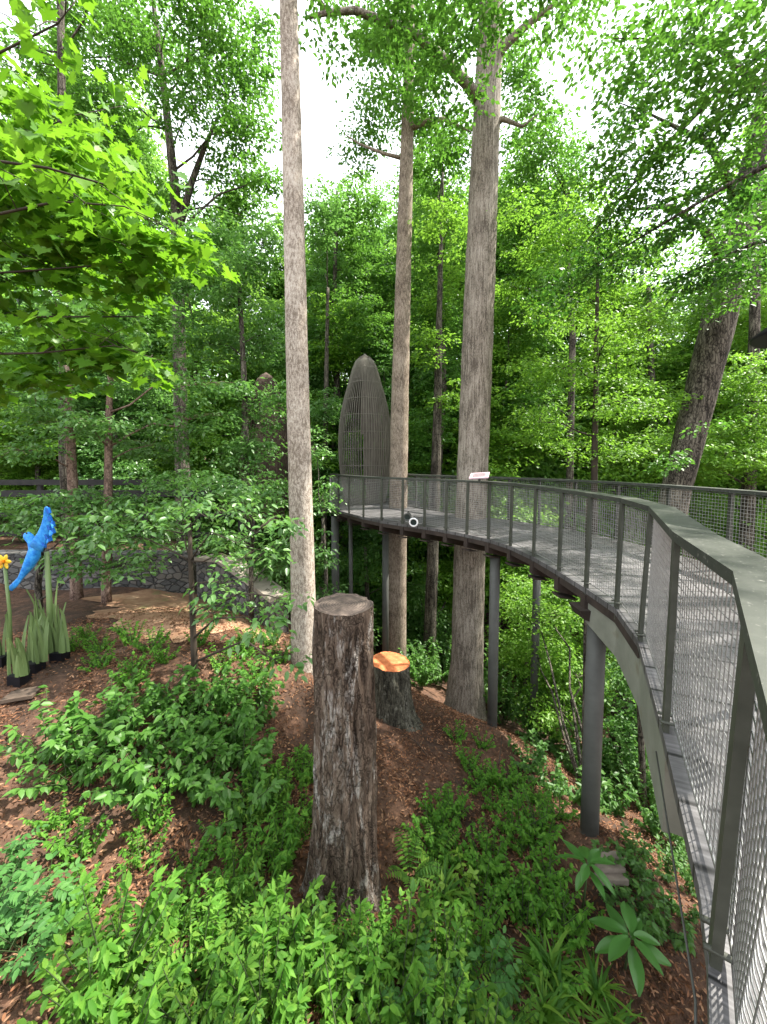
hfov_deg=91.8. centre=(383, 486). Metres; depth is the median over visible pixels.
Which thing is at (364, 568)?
ravine tree
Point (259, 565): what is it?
ravine shrub
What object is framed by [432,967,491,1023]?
compound leaf plant
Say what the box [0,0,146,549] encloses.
forest tree
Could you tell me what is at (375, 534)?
forest tree
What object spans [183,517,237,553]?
ravine shrub
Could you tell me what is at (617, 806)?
ground plant
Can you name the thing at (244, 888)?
bushy shrub
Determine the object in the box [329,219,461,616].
forest tree
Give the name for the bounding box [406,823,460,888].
fern
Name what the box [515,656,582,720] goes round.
ravine shrub
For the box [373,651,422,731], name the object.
tree stump
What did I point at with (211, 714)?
sprawling shrub
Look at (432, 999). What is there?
bushy shrub
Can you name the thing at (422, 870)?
fern
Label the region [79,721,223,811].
sprawling shrub
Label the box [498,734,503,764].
fallen twig
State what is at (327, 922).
bushy shrub
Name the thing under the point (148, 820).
shrub
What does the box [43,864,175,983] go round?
bushy shrub
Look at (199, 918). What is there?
bushy shrub
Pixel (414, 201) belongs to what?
forest tree
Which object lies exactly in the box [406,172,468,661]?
ravine tree
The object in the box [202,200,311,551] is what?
forest tree
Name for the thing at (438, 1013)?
bushy shrub
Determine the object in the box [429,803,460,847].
shrub
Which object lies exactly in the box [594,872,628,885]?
step board
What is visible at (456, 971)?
compound leaf plant
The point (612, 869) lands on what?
step board
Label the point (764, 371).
forest tree
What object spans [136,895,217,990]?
bushy shrub
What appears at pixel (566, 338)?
forest tree
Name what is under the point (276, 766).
bushy shrub
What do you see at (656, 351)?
woods
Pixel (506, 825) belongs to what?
shrub
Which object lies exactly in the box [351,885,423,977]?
bushy shrub
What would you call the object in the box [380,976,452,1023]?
compound leaf plant
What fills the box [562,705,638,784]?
ravine shrub
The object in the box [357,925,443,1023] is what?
bushy shrub
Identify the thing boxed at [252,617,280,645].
shrub
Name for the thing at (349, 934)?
bushy shrub
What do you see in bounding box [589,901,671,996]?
magnolia seedling
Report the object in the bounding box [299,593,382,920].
tree stump
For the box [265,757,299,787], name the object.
bushy shrub
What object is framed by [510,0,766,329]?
overhanging tree
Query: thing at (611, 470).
forest tree
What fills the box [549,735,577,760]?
ground plant
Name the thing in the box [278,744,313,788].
bushy shrub
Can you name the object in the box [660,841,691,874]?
ground plant
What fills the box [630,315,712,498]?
forest tree
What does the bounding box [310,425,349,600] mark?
understorey tree
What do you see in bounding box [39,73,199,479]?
forest tree
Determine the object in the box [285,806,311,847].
bushy shrub
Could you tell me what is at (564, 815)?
shrub
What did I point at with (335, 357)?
forest tree
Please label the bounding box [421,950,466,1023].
compound leaf plant
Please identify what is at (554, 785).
ground plant
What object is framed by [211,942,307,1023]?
bushy shrub
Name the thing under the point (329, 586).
ravine shrub
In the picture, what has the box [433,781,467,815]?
shrub
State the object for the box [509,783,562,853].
shrub
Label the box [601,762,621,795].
ground plant
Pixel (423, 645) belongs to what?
ravine shrub
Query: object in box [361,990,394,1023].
bushy shrub
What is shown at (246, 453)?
forest tree
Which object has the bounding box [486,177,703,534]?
young tree
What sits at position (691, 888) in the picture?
ground plant
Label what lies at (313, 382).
forest tree
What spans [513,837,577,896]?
shrub
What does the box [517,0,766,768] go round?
leaning tree
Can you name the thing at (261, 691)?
sprawling shrub
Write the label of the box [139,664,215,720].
sprawling shrub
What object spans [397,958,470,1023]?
bushy shrub
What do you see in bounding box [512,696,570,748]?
ravine shrub
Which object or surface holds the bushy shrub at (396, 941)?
on the ground
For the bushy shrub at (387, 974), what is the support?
on the ground
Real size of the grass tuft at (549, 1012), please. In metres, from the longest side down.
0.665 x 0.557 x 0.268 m
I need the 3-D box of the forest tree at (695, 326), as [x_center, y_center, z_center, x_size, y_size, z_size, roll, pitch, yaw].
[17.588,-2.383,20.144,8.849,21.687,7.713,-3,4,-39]
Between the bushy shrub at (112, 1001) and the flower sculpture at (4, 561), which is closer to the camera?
the bushy shrub at (112, 1001)
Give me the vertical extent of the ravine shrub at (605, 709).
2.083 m
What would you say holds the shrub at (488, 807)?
on the ground
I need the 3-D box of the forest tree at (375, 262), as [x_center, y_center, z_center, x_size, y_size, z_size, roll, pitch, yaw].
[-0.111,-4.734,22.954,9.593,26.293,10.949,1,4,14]
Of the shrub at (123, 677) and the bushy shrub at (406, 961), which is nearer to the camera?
the bushy shrub at (406, 961)
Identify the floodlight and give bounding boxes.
[403,511,410,520]
[409,516,417,526]
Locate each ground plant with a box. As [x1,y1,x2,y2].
[507,728,547,772]
[522,730,548,748]
[527,752,573,797]
[540,729,567,754]
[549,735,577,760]
[553,758,610,806]
[557,746,579,776]
[574,763,625,815]
[587,839,633,866]
[598,884,631,907]
[600,769,635,817]
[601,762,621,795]
[608,820,659,879]
[618,853,661,893]
[619,830,654,854]
[619,882,667,945]
[631,878,696,956]
[639,834,678,883]
[654,828,685,857]
[658,889,699,932]
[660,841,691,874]
[675,863,696,897]
[676,847,689,869]
[677,857,691,882]
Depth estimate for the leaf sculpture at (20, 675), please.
5.20 m
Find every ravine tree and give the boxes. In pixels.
[314,542,451,672]
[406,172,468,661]
[498,499,615,778]
[498,568,617,721]
[577,651,651,811]
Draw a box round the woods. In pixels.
[0,255,766,631]
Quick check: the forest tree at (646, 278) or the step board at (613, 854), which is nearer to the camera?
the step board at (613, 854)
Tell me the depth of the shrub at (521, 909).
3.71 m
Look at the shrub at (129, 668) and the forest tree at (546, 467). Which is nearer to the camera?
the shrub at (129, 668)
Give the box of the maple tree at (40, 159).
[0,0,240,408]
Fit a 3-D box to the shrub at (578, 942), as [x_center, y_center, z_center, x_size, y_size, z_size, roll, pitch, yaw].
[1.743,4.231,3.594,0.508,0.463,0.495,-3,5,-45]
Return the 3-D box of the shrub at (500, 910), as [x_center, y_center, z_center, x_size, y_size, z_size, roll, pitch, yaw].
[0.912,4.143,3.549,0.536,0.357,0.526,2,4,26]
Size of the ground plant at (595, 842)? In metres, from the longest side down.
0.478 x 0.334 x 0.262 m
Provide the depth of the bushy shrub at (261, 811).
4.09 m
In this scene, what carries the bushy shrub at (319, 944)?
on the ground
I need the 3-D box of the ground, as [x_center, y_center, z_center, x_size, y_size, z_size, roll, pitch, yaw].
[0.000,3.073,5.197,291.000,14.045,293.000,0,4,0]
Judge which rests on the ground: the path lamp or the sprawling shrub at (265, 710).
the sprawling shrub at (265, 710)
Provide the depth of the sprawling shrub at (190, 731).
4.41 m
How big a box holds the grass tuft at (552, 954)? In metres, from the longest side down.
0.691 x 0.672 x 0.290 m
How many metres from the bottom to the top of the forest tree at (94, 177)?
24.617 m
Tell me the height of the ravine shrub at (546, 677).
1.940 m
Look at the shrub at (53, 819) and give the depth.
3.44 m
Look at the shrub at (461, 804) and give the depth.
4.86 m
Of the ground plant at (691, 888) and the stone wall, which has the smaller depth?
the ground plant at (691, 888)
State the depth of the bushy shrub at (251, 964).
2.18 m
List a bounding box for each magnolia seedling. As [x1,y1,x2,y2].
[555,839,615,909]
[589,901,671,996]
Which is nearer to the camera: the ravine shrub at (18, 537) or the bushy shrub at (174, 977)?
the bushy shrub at (174, 977)
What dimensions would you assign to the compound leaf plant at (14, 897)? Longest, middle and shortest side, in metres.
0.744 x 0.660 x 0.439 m
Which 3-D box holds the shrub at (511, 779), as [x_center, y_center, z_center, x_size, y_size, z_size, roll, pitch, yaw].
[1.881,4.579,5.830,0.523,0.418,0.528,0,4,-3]
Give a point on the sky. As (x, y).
(320, 113)
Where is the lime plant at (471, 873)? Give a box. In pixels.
[438,846,478,916]
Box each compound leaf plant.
[0,824,49,894]
[0,846,54,947]
[0,849,96,945]
[0,863,86,983]
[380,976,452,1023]
[400,919,482,1013]
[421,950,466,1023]
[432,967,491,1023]
[441,925,523,1023]
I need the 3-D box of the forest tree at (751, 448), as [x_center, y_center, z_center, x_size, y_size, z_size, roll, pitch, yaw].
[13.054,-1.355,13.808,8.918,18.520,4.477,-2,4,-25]
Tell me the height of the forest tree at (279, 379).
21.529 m
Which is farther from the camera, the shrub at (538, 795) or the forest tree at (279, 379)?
the forest tree at (279, 379)
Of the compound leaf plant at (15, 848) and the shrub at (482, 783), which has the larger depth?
the shrub at (482, 783)
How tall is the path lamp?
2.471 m
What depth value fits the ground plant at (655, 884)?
3.90 m
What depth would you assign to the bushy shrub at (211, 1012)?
2.23 m
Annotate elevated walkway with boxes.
[317,474,766,1023]
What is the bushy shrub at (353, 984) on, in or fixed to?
on the ground
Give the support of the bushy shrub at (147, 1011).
on the ground
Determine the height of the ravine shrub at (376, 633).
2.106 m
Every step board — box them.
[594,862,625,873]
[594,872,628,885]
[601,851,622,861]
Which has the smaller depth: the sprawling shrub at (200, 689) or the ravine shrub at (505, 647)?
the sprawling shrub at (200, 689)
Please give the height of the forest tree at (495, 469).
18.089 m
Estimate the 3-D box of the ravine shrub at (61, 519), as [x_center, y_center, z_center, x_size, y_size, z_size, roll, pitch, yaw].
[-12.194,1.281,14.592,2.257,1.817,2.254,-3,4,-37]
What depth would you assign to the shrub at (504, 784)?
5.57 m
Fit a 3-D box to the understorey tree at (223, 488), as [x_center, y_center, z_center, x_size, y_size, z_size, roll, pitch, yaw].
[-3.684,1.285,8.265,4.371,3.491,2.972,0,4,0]
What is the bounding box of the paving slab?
[0,686,42,703]
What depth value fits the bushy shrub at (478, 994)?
2.94 m
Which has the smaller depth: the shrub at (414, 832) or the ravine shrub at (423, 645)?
the shrub at (414, 832)
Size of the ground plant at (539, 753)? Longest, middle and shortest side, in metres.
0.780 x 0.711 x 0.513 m
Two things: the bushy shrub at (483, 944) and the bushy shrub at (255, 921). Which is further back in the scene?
the bushy shrub at (483, 944)
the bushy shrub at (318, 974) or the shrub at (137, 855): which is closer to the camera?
the bushy shrub at (318, 974)
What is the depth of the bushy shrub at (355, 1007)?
2.64 m
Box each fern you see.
[83,934,202,1020]
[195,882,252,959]
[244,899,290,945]
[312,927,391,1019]
[384,828,445,894]
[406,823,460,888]
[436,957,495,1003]
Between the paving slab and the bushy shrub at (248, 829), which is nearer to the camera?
the bushy shrub at (248, 829)
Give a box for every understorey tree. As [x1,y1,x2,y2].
[0,486,205,608]
[123,466,318,622]
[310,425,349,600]
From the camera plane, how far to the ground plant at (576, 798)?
5.93 m
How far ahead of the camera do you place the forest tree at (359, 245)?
24.00 m
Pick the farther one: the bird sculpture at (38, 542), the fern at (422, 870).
the bird sculpture at (38, 542)
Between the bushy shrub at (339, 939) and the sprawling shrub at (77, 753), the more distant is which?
the sprawling shrub at (77, 753)
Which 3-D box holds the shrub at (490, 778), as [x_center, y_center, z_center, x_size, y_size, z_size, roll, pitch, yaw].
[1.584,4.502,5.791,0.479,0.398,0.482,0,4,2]
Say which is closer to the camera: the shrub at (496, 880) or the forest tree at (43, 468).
the shrub at (496, 880)
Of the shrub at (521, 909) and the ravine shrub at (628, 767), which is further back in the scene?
the ravine shrub at (628, 767)
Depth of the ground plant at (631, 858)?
4.08 m
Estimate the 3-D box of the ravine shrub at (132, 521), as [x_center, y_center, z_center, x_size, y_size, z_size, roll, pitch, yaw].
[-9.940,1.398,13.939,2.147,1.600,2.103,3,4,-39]
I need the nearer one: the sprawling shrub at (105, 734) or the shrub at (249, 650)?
the sprawling shrub at (105, 734)
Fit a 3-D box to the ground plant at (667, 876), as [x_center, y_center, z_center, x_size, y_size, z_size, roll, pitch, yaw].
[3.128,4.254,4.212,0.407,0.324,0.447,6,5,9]
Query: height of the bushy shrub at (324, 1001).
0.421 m
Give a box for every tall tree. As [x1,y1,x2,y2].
[271,0,607,721]
[279,0,315,674]
[320,0,472,656]
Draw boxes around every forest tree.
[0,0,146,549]
[0,42,164,479]
[0,81,38,470]
[0,183,104,510]
[0,256,166,599]
[0,321,104,511]
[12,254,174,526]
[20,0,282,547]
[35,284,255,602]
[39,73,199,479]
[129,205,256,542]
[137,202,311,563]
[158,182,285,531]
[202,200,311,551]
[225,298,356,582]
[240,222,382,581]
[266,290,384,596]
[281,173,362,587]
[282,337,449,632]
[306,167,410,591]
[314,196,397,558]
[328,193,452,602]
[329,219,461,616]
[353,305,513,661]
[355,381,455,616]
[384,102,473,649]
[384,149,460,364]
[406,276,577,658]
[406,377,577,672]
[413,174,499,414]
[424,161,585,618]
[453,118,614,628]
[491,29,637,639]
[502,142,623,604]
[537,319,706,653]
[542,217,675,530]
[562,265,719,493]
[601,231,672,477]
[607,380,762,559]
[611,203,766,560]
[627,237,766,553]
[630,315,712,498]
[666,116,766,478]
[694,124,766,556]
[717,324,766,553]
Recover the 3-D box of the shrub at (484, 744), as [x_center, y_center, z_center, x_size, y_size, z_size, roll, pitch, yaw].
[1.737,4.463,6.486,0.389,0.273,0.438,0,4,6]
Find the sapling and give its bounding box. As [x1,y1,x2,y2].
[66,488,314,683]
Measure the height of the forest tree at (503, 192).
26.767 m
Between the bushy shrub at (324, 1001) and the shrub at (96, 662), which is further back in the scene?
the shrub at (96, 662)
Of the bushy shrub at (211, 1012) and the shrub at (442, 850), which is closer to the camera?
the bushy shrub at (211, 1012)
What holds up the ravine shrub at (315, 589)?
on the ground
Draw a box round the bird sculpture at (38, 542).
[9,507,55,650]
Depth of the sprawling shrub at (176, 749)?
4.61 m
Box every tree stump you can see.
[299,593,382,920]
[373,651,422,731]
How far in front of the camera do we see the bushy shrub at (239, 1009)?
2.14 m
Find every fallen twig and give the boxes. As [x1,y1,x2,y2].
[403,732,426,755]
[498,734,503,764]
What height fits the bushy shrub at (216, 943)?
0.618 m
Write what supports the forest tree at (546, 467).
on the ground
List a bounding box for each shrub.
[0,685,107,768]
[1,497,55,542]
[2,730,130,799]
[17,886,180,1023]
[18,789,87,839]
[41,806,112,876]
[43,668,151,740]
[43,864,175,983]
[45,864,185,1023]
[46,862,116,928]
[48,686,144,762]
[51,498,102,531]
[59,681,188,746]
[69,628,95,651]
[71,622,101,638]
[77,628,117,653]
[77,641,116,671]
[78,720,173,806]
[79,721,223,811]
[89,965,183,1023]
[94,936,189,1023]
[96,500,141,543]
[97,993,129,1023]
[103,959,163,1023]
[107,651,155,689]
[107,938,170,1017]
[109,618,145,645]
[113,652,146,673]
[116,814,174,870]
[119,781,177,838]
[124,669,190,717]
[126,497,175,539]
[128,694,209,760]
[129,623,170,652]
[133,853,210,950]
[133,931,247,1023]
[134,722,227,787]
[134,863,200,920]
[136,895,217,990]
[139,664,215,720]
[144,664,232,738]
[144,891,237,1001]
[146,641,180,663]
[148,735,241,807]
[163,928,255,1023]
[163,951,267,1023]
[164,836,222,881]
[169,700,237,760]
[172,867,231,928]
[174,879,226,939]
[175,1005,202,1023]
[176,674,260,749]
[178,706,277,807]
[178,998,265,1023]
[182,653,268,714]
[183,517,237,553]
[184,621,214,646]
[192,904,250,968]
[193,728,287,839]
[195,819,235,860]
[200,715,278,767]
[201,896,311,1023]
[202,877,257,939]
[203,836,263,919]
[204,641,246,671]
[205,917,273,1005]
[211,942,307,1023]
[216,683,284,738]
[217,828,264,889]
[220,547,271,570]
[220,779,266,826]
[221,862,329,967]
[226,665,283,716]
[228,546,286,581]
[228,634,256,656]
[230,818,282,862]
[230,871,325,988]
[233,626,258,643]
[235,763,293,822]
[238,645,275,685]
[239,749,283,790]
[244,905,338,1004]
[245,817,299,882]
[247,874,289,926]
[250,942,362,1023]
[251,793,297,841]
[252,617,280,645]
[254,804,308,870]
[255,857,291,911]
[260,758,294,810]
[264,639,290,663]
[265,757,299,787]
[270,569,290,591]
[274,898,335,990]
[275,775,312,827]
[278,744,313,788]
[281,579,329,617]
[282,898,329,952]
[283,995,305,1023]
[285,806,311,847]
[286,744,313,784]
[289,878,353,941]
[306,919,362,1011]
[307,951,380,1023]
[309,934,406,1023]
[315,577,344,599]
[327,898,398,986]
[331,587,381,612]
[331,896,364,953]
[332,921,349,951]
[337,877,458,1023]
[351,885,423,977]
[351,902,396,944]
[354,901,408,969]
[355,990,444,1023]
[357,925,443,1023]
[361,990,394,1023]
[374,612,381,640]
[375,887,443,996]
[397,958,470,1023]
[398,645,448,687]
[401,791,447,855]
[406,627,434,664]
[406,629,451,686]
[411,782,462,828]
[417,901,497,1023]
[418,879,480,964]
[418,974,473,1023]
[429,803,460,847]
[429,827,469,867]
[429,926,472,978]
[429,987,510,1023]
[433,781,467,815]
[433,783,474,828]
[435,627,450,667]
[443,719,467,742]
[447,977,520,1023]
[448,883,509,953]
[455,741,483,775]
[457,900,502,977]
[459,850,519,919]
[460,825,510,877]
[463,761,491,796]
[465,811,511,864]
[470,756,501,788]
[471,726,495,751]
[474,847,532,900]
[475,779,505,811]
[483,643,522,702]
[483,669,534,724]
[485,621,542,674]
[487,646,552,707]
[487,757,519,790]
[487,962,538,1023]
[490,787,552,845]
[493,769,528,807]
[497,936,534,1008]
[500,863,556,945]
[502,862,536,908]
[506,820,545,861]
[508,762,537,787]
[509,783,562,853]
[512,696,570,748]
[513,647,567,686]
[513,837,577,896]
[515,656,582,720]
[516,787,566,832]
[516,893,591,1016]
[522,779,545,804]
[522,862,577,933]
[529,875,594,952]
[532,777,579,825]
[558,893,605,946]
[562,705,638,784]
[567,653,618,713]
[602,717,649,799]
[604,674,617,718]
[615,736,652,803]
[621,761,667,835]
[650,789,686,851]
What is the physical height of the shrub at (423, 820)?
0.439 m
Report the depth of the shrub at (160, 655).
5.64 m
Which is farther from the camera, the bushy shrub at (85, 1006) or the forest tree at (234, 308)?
the forest tree at (234, 308)
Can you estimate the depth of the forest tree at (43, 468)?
15.51 m
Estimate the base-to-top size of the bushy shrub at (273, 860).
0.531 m
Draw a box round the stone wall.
[0,550,288,633]
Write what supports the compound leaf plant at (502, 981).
on the ground
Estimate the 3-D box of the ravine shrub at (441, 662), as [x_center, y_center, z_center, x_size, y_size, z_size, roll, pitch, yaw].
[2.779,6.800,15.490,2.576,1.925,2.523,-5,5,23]
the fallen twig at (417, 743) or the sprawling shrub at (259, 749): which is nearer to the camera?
the sprawling shrub at (259, 749)
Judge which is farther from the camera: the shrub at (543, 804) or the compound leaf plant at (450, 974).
the shrub at (543, 804)
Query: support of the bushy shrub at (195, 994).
on the ground
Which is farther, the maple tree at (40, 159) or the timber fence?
the timber fence
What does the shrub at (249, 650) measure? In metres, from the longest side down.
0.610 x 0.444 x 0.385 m
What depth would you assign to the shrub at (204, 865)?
3.32 m
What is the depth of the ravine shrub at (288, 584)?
10.99 m
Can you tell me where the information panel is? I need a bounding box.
[469,472,489,482]
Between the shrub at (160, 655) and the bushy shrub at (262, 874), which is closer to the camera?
the bushy shrub at (262, 874)
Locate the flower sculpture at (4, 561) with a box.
[0,555,12,663]
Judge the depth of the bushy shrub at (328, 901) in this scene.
3.01 m
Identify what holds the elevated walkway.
on the ground
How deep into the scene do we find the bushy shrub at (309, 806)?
4.25 m
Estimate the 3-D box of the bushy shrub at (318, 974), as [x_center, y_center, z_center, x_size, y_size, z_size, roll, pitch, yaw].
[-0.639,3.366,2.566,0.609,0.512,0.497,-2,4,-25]
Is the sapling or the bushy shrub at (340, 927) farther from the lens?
the sapling
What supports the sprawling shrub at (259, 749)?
on the ground
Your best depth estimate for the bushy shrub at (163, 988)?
2.23 m
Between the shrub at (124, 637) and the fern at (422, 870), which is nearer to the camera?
the fern at (422, 870)
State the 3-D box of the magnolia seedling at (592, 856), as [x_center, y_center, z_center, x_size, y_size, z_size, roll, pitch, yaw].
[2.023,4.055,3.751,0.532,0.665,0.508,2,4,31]
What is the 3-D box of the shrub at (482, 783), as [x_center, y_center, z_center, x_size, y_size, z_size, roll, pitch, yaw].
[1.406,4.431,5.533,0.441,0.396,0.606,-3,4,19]
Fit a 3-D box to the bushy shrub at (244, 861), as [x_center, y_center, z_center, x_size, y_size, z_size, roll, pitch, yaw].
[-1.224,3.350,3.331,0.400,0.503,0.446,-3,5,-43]
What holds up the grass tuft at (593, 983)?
on the ground
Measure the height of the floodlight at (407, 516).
0.203 m
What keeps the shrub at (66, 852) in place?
on the ground
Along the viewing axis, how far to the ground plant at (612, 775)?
6.29 m
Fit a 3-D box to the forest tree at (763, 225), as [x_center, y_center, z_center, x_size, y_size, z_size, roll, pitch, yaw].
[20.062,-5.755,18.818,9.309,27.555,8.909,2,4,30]
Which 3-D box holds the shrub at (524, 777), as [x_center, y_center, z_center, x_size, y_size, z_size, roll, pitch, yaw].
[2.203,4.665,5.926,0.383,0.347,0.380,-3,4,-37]
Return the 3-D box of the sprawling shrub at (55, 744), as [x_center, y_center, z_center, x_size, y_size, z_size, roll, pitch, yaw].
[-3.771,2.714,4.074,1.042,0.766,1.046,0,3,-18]
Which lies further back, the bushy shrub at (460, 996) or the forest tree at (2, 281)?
the forest tree at (2, 281)
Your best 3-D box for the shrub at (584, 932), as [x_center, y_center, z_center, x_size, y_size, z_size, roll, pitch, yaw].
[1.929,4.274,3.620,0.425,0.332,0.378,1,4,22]
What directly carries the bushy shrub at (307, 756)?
on the ground
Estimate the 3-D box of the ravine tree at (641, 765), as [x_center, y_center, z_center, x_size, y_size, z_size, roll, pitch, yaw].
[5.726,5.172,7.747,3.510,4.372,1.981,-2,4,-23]
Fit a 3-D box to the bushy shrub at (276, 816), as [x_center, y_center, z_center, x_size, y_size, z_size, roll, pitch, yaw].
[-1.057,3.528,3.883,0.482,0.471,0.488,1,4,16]
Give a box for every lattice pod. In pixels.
[239,372,287,520]
[338,354,389,503]
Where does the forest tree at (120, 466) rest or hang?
on the ground
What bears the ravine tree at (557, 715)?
on the ground
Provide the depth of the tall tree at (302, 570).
6.22 m
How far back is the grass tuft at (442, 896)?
3.74 m
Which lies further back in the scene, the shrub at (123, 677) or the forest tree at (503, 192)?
the forest tree at (503, 192)
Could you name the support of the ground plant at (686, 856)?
on the ground
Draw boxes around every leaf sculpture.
[0,612,8,667]
[7,633,31,687]
[21,612,48,673]
[26,580,57,634]
[40,602,70,662]
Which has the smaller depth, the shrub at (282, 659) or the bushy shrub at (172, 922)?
the bushy shrub at (172, 922)
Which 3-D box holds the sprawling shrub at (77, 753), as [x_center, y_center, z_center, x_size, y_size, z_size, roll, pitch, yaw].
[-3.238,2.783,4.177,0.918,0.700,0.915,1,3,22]
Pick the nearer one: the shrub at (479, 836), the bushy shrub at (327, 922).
the bushy shrub at (327, 922)
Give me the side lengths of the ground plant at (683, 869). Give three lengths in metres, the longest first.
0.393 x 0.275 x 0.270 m
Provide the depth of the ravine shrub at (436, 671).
12.78 m
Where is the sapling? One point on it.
(118, 536)
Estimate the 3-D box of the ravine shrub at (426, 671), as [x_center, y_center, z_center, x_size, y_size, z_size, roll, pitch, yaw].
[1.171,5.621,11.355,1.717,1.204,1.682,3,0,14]
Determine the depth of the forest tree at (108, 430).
8.89 m
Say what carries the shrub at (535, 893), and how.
on the ground
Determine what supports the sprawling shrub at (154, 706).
on the ground
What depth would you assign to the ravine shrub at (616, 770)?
7.41 m
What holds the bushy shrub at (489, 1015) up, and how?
on the ground
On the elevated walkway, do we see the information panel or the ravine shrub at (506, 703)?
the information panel
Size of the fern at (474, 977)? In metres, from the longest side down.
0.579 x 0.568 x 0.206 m
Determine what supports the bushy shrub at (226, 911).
on the ground
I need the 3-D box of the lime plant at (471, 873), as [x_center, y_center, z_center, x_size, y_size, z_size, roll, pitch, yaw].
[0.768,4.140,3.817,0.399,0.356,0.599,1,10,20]
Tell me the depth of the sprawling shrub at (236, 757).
4.44 m
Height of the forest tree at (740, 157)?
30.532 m
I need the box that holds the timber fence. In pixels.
[0,479,242,555]
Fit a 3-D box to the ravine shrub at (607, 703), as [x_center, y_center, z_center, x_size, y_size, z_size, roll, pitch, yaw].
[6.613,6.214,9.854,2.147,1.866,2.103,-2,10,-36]
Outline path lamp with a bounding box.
[749,327,766,348]
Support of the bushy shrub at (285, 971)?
on the ground
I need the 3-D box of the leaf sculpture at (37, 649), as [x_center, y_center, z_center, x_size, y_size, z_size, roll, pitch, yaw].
[-5.231,2.352,5.586,0.388,0.938,0.311,3,4,36]
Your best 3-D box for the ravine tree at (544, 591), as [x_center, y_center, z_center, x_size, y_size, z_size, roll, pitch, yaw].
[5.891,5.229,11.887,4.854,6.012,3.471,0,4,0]
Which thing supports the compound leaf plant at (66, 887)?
on the ground
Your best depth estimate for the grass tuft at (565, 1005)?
3.10 m
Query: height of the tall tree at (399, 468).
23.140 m
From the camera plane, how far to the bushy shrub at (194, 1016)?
2.16 m
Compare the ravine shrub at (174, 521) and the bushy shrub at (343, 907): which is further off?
the ravine shrub at (174, 521)
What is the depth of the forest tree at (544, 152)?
15.18 m
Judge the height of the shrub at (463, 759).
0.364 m
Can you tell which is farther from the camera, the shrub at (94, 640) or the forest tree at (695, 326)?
the forest tree at (695, 326)
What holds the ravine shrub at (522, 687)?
on the ground
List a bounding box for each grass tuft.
[418,850,473,921]
[511,921,594,1014]
[512,969,578,1023]
[526,952,597,1023]
[572,936,635,1022]
[574,975,646,1023]
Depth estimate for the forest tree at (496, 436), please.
15.58 m
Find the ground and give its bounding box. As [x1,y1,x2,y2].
[0,458,707,1023]
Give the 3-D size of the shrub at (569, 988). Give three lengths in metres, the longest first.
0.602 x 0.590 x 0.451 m
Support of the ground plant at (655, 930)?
on the ground
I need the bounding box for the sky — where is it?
[0,0,766,376]
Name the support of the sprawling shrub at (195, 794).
on the ground
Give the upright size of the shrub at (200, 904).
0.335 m
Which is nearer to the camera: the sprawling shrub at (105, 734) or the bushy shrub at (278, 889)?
the bushy shrub at (278, 889)
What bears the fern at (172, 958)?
on the ground
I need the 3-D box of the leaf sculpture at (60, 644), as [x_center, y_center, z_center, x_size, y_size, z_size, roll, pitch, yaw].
[-5.130,2.311,5.845,0.327,0.985,0.273,-2,4,-26]
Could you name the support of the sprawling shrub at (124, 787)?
on the ground
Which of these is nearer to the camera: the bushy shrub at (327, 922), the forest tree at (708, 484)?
the bushy shrub at (327, 922)
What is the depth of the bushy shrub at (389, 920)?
3.10 m
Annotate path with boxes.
[81,589,290,642]
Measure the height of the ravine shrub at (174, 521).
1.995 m
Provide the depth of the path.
8.28 m
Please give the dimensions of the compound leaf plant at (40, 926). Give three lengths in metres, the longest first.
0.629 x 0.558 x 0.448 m
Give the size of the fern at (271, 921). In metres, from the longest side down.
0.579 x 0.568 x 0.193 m
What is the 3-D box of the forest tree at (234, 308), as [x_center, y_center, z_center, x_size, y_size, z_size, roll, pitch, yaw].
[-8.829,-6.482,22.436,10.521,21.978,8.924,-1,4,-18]
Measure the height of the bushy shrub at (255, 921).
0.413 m
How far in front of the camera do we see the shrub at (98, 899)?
2.89 m
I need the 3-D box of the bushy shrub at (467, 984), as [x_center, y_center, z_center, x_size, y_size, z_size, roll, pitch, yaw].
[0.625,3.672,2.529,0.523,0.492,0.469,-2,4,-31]
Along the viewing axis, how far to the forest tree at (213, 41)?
12.85 m
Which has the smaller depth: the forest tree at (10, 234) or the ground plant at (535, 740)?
the ground plant at (535, 740)
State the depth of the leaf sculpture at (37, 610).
6.29 m
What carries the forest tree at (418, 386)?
on the ground
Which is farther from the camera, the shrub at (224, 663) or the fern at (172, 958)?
the shrub at (224, 663)
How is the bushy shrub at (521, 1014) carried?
on the ground
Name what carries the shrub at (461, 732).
on the ground
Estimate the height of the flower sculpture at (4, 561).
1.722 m
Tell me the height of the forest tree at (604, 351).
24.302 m
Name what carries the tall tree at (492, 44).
on the ground
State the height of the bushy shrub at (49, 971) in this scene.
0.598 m
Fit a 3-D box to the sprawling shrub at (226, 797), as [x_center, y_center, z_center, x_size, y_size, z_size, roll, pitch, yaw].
[-1.523,3.252,4.016,0.910,0.685,1.066,-2,4,-35]
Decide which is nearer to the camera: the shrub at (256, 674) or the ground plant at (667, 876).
the ground plant at (667, 876)
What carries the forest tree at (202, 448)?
on the ground
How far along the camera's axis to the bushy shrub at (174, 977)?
2.21 m
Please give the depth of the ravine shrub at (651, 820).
6.03 m
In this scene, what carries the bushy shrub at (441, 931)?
on the ground
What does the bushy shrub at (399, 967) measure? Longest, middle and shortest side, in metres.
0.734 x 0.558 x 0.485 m

